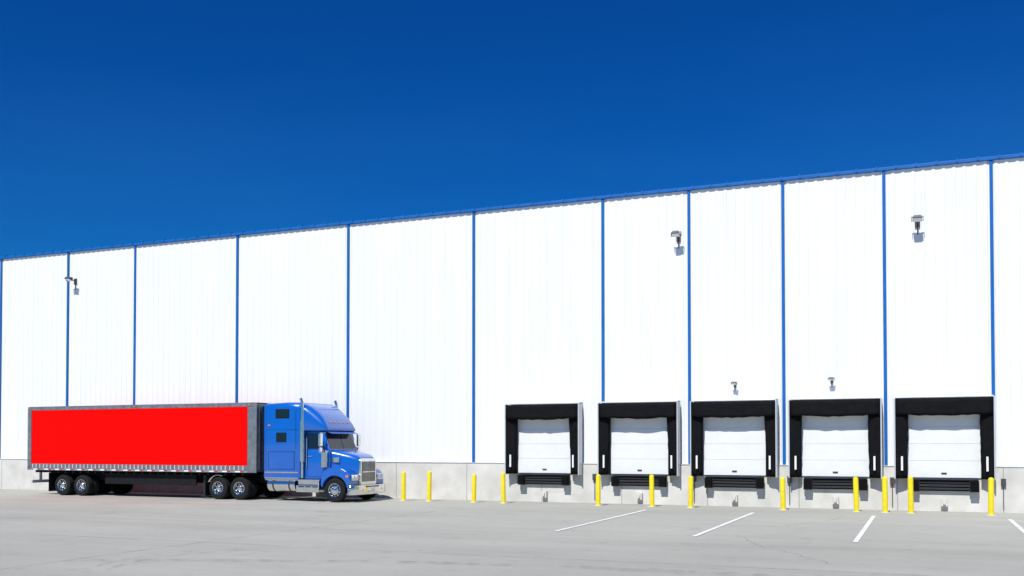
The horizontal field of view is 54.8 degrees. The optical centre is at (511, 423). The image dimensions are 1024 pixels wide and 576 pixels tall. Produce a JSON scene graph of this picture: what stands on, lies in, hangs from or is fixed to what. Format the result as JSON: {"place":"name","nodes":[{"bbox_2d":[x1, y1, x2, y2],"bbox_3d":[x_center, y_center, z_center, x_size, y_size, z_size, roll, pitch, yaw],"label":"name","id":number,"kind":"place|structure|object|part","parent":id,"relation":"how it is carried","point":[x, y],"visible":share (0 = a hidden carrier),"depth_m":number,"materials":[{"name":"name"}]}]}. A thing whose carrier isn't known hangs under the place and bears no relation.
{"place":"outdoors","nodes":[
{"label":"outdoors","id":0,"kind":"place"},
{"bbox_2d":[0,152,1023,512],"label":"warehouse","id":1,"kind":"structure","parent":0,"point":[418,346],"depth_m":36.20,"materials":[{"name":"white metal"}]},
{"bbox_2d":[64,276,76,284],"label":"wall floodlight","id":2,"kind":"object","parent":1,"relation":"attached to","point":[68,278],"depth_m":45.07,"materials":[{"name":"grey metal"}]},
{"bbox_2d":[505,402,581,497],"bbox_3d":[1.144,0.948,36.164,2.900,3.500,0.543,-1,-1,23],"label":"loading dock","id":3,"kind":"object","parent":1,"relation":"attached to","point":[547,438],"visible":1,"depth_m":36.21,"materials":[{"name":"rubber"}]},
{"bbox_2d":[518,418,569,472],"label":"door panels","id":4,"kind":"structure","parent":3,"relation":"in","point":[542,439],"depth_m":36.31,"materials":[{"name":"white metal"}]},
{"bbox_2d":[518,429,569,458],"bbox_3d":[1.210,0.681,36.328,2.240,2.240,0.031,-1,-1,23],"label":"door back","id":5,"kind":"structure","parent":3,"relation":"in","point":[518,429],"depth_m":36.19,"materials":[{"name":"grey metal"}]},
{"bbox_2d":[597,400,679,499],"bbox_3d":[4.457,0.919,34.783,2.900,3.500,0.542,-1,-1,23],"label":"loading dock","id":6,"kind":"object","parent":1,"relation":"attached to","point":[638,438],"visible":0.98,"depth_m":34.84,"materials":[{"name":"rubber"}]},
{"bbox_2d":[611,417,667,473],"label":"door panels","id":7,"kind":"structure","parent":6,"relation":"in","point":[636,444],"depth_m":34.92,"materials":[{"name":"white metal"}]},
{"bbox_2d":[671,231,680,248],"bbox_3d":[5.741,-6.419,34.404,0.357,0.542,0.537,-1,-1,23],"label":"wall floodlight","id":8,"kind":"object","parent":1,"relation":"attached to","point":[677,234],"depth_m":34.33,"materials":[{"name":"grey metal"}]},
{"bbox_2d":[690,398,777,501],"bbox_3d":[7.525,0.892,33.514,2.900,3.500,0.523,-1,-1,23],"label":"loading dock","id":9,"kind":"object","parent":1,"relation":"attached to","point":[735,437],"visible":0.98,"depth_m":33.55,"materials":[{"name":"rubber"}]},
{"bbox_2d":[703,416,765,475],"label":"door panels","id":10,"kind":"structure","parent":9,"relation":"in","point":[723,438],"depth_m":33.64,"materials":[{"name":"white metal"}]},
{"bbox_2d":[717,459,762,475],"bbox_3d":[7.587,0.625,33.669,2.240,2.240,0.031,-1,-1,23],"label":"door back","id":11,"kind":"structure","parent":9,"relation":"in","point":[717,459],"depth_m":33.64,"materials":[{"name":"grey metal"}]},
{"bbox_2d":[829,377,834,386],"bbox_3d":[10.493,-1.375,32.441,0.210,0.318,0.306,-1,-1,23],"label":"wall floodlight","id":12,"kind":"object","parent":1,"relation":"attached to","point":[831,379],"depth_m":32.36,"materials":[{"name":"grey metal"}]},
{"bbox_2d":[788,397,882,503],"bbox_3d":[10.543,0.866,32.255,2.900,3.500,0.523,-1,-1,23],"label":"loading dock","id":13,"kind":"object","parent":1,"relation":"attached to","point":[843,438],"visible":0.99,"depth_m":32.30,"materials":[{"name":"rubber"}]},
{"bbox_2d":[814,427,847,476],"bbox_3d":[10.605,0.599,32.411,2.240,2.240,0.031,-1,-1,23],"label":"door back","id":14,"kind":"structure","parent":13,"relation":"in","point":[814,427],"depth_m":32.47,"materials":[{"name":"grey metal"}]},
{"bbox_2d":[802,415,868,476],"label":"door panels","id":15,"kind":"structure","parent":13,"relation":"in","point":[843,450],"depth_m":32.37,"materials":[{"name":"white metal"}]},
{"bbox_2d":[911,215,922,234],"bbox_3d":[12.894,-6.332,31.418,0.357,0.542,0.537,-1,-1,23],"label":"wall floodlight","id":16,"kind":"object","parent":1,"relation":"attached to","point":[917,219],"depth_m":31.31,"materials":[{"name":"grey metal"}]},
{"bbox_2d":[894,395,995,506],"bbox_3d":[13.553,0.840,31.002,2.900,3.500,0.520,-1,-1,23],"label":"loading dock","id":17,"kind":"object","parent":1,"relation":"attached to","point":[944,437],"visible":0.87,"depth_m":31.03,"materials":[{"name":"rubber"}]},
{"bbox_2d":[908,426,979,477],"bbox_3d":[13.614,0.573,31.156,2.240,2.240,0.031,-1,-1,23],"label":"door back","id":18,"kind":"structure","parent":17,"relation":"in","point":[969,426],"depth_m":31.29,"materials":[{"name":"grey metal"}]},
{"bbox_2d":[908,414,980,477],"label":"door panels","id":19,"kind":"structure","parent":17,"relation":"in","point":[943,443],"depth_m":31.11,"materials":[{"name":"white metal"}]},
{"bbox_2d":[0,489,1023,575],"bbox_3d":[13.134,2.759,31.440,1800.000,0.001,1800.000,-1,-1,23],"label":"ground","id":20,"kind":"structure","parent":0,"point":[158,534],"depth_m":21.88,"materials":[{"name":"grey concrete"}]},
{"bbox_2d":[27,402,268,496],"bbox_3d":[-14.546,1.102,40.605,11.781,3.698,2.601,-1,-1,23],"label":"semi trailer","id":21,"kind":"object","parent":20,"relation":"on","point":[84,450],"visible":0.99,"depth_m":39.39,"materials":[{"name":"metal"}]},
{"bbox_2d":[205,398,384,501],"bbox_3d":[-8.276,0.979,37.992,6.763,3.834,2.815,-1,-1,23],"label":"semi truck tractor","id":22,"kind":"object","parent":20,"relation":"on","point":[309,447],"visible":0.99,"depth_m":36.68,"materials":[{"name":"metal"}]},
{"bbox_3d":[-8.598,0.499,36.806,0.459,0.357,0.017,-1,-1,23],"label":"sleeper lower window","id":23,"kind":"part","parent":22,"relation":"part of","materials":[{"name":"black glass"}]},
{"bbox_3d":[-8.556,-0.383,36.807,0.612,0.347,0.017,-1,-1,23],"label":"sleeper window frame","id":24,"kind":"part","parent":22,"relation":"part of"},
{"bbox_3d":[-8.560,-0.383,36.796,0.530,0.265,0.006,-1,-1,23],"label":"sleeper window","id":25,"kind":"part","parent":22,"relation":"part of","materials":[{"name":"black glass"}]},
{"bbox_3d":[-7.231,0.632,36.505,0.777,0.554,0.072,0,-1,20],"label":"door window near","id":26,"kind":"part","parent":22,"relation":"part of","materials":[{"name":"black glass"}]},
{"bbox_2d":[1,498,795,569],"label":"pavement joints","id":27,"kind":"object","parent":20,"relation":"attached to","point":[314,527],"visible":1,"depth_m":22.27,"materials":[{"name":"grey"}]},
{"bbox_2d":[399,472,406,500],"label":"yellow bollard","id":28,"kind":"object","parent":20,"relation":"on","point":[403,489],"visible":1,"depth_m":36.92,"materials":[{"name":"metal"}]},
{"bbox_2d":[425,471,432,501],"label":"yellow bollard","id":29,"kind":"object","parent":20,"relation":"on","point":[429,480],"visible":1,"depth_m":36.51,"materials":[{"name":"metal"}]},
{"bbox_2d":[470,474,477,502],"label":"yellow bollard","id":30,"kind":"object","parent":20,"relation":"on","point":[473,488],"visible":1,"depth_m":35.81,"materials":[{"name":"metal"}]},
{"bbox_2d":[500,473,505,503],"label":"yellow bollard","id":31,"kind":"object","parent":20,"relation":"on","point":[503,495],"visible":1,"depth_m":35.30,"materials":[{"name":"metal"}]},
{"bbox_2d":[594,474,602,505],"bbox_3d":[2.969,2.272,34.015,0.300,1.082,0.300,0,-2,23],"label":"yellow bollard","id":32,"kind":"object","parent":20,"relation":"on","point":[598,489],"visible":1,"depth_m":33.95,"materials":[{"name":"metal"}]},
{"bbox_2d":[648,475,656,506],"bbox_3d":[4.727,2.254,33.395,0.300,1.092,0.300,-1,-2,23],"label":"yellow bollard","id":33,"kind":"object","parent":20,"relation":"on","point":[651,485],"visible":1,"depth_m":33.33,"materials":[{"name":"metal"}]},
{"bbox_2d":[686,476,694,507],"bbox_3d":[5.943,2.255,32.818,0.300,1.065,0.300,0,0,23],"label":"yellow bollard","id":34,"kind":"object","parent":20,"relation":"on","point":[690,495],"visible":1,"depth_m":32.75,"materials":[{"name":"metal"}]},
{"bbox_2d":[778,477,787,509],"bbox_3d":[8.698,2.238,31.725,0.300,1.054,0.300,-2,-1,23],"label":"yellow bollard","id":35,"kind":"object","parent":20,"relation":"on","point":[782,494],"visible":1,"depth_m":31.66,"materials":[{"name":"metal"}]},
{"bbox_2d":[556,510,1023,541],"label":"parking lines","id":36,"kind":"object","parent":20,"relation":"on","point":[870,520],"visible":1,"depth_m":25.53,"materials":[{"name":"white paint"}]},
{"bbox_2d":[852,477,861,511],"bbox_3d":[10.757,2.200,30.879,0.300,1.096,0.300,-2,-3,23],"label":"yellow bollard","id":37,"kind":"object","parent":20,"relation":"on","point":[856,493],"visible":1,"depth_m":30.81,"materials":[{"name":"metal"}]},
{"bbox_2d":[880,476,890,512],"bbox_3d":[11.518,2.180,30.506,0.300,1.118,0.300,-1,-2,23],"label":"yellow bollard","id":38,"kind":"object","parent":20,"relation":"on","point":[884,494],"visible":1,"depth_m":30.44,"materials":[{"name":"metal"}]},
{"bbox_2d":[906,476,915,513],"bbox_3d":[12.194,2.169,30.212,0.300,1.128,0.300,-1,-1,23],"label":"yellow bollard","id":39,"kind":"object","parent":20,"relation":"on","point":[910,497],"visible":1,"depth_m":30.14,"materials":[{"name":"metal"}]},
{"bbox_2d":[986,478,996,515],"bbox_3d":[14.241,2.152,29.365,0.300,1.126,0.300,0,-1,23],"label":"yellow bollard","id":40,"kind":"object","parent":20,"relation":"on","point":[990,496],"visible":1,"depth_m":29.30,"materials":[{"name":"metal"}]},
{"bbox_2d":[0,0,1023,256],"label":"sky","id":41,"kind":"structure","parent":0,"point":[122,121],"materials":[{"name":"blue"}]}
]}

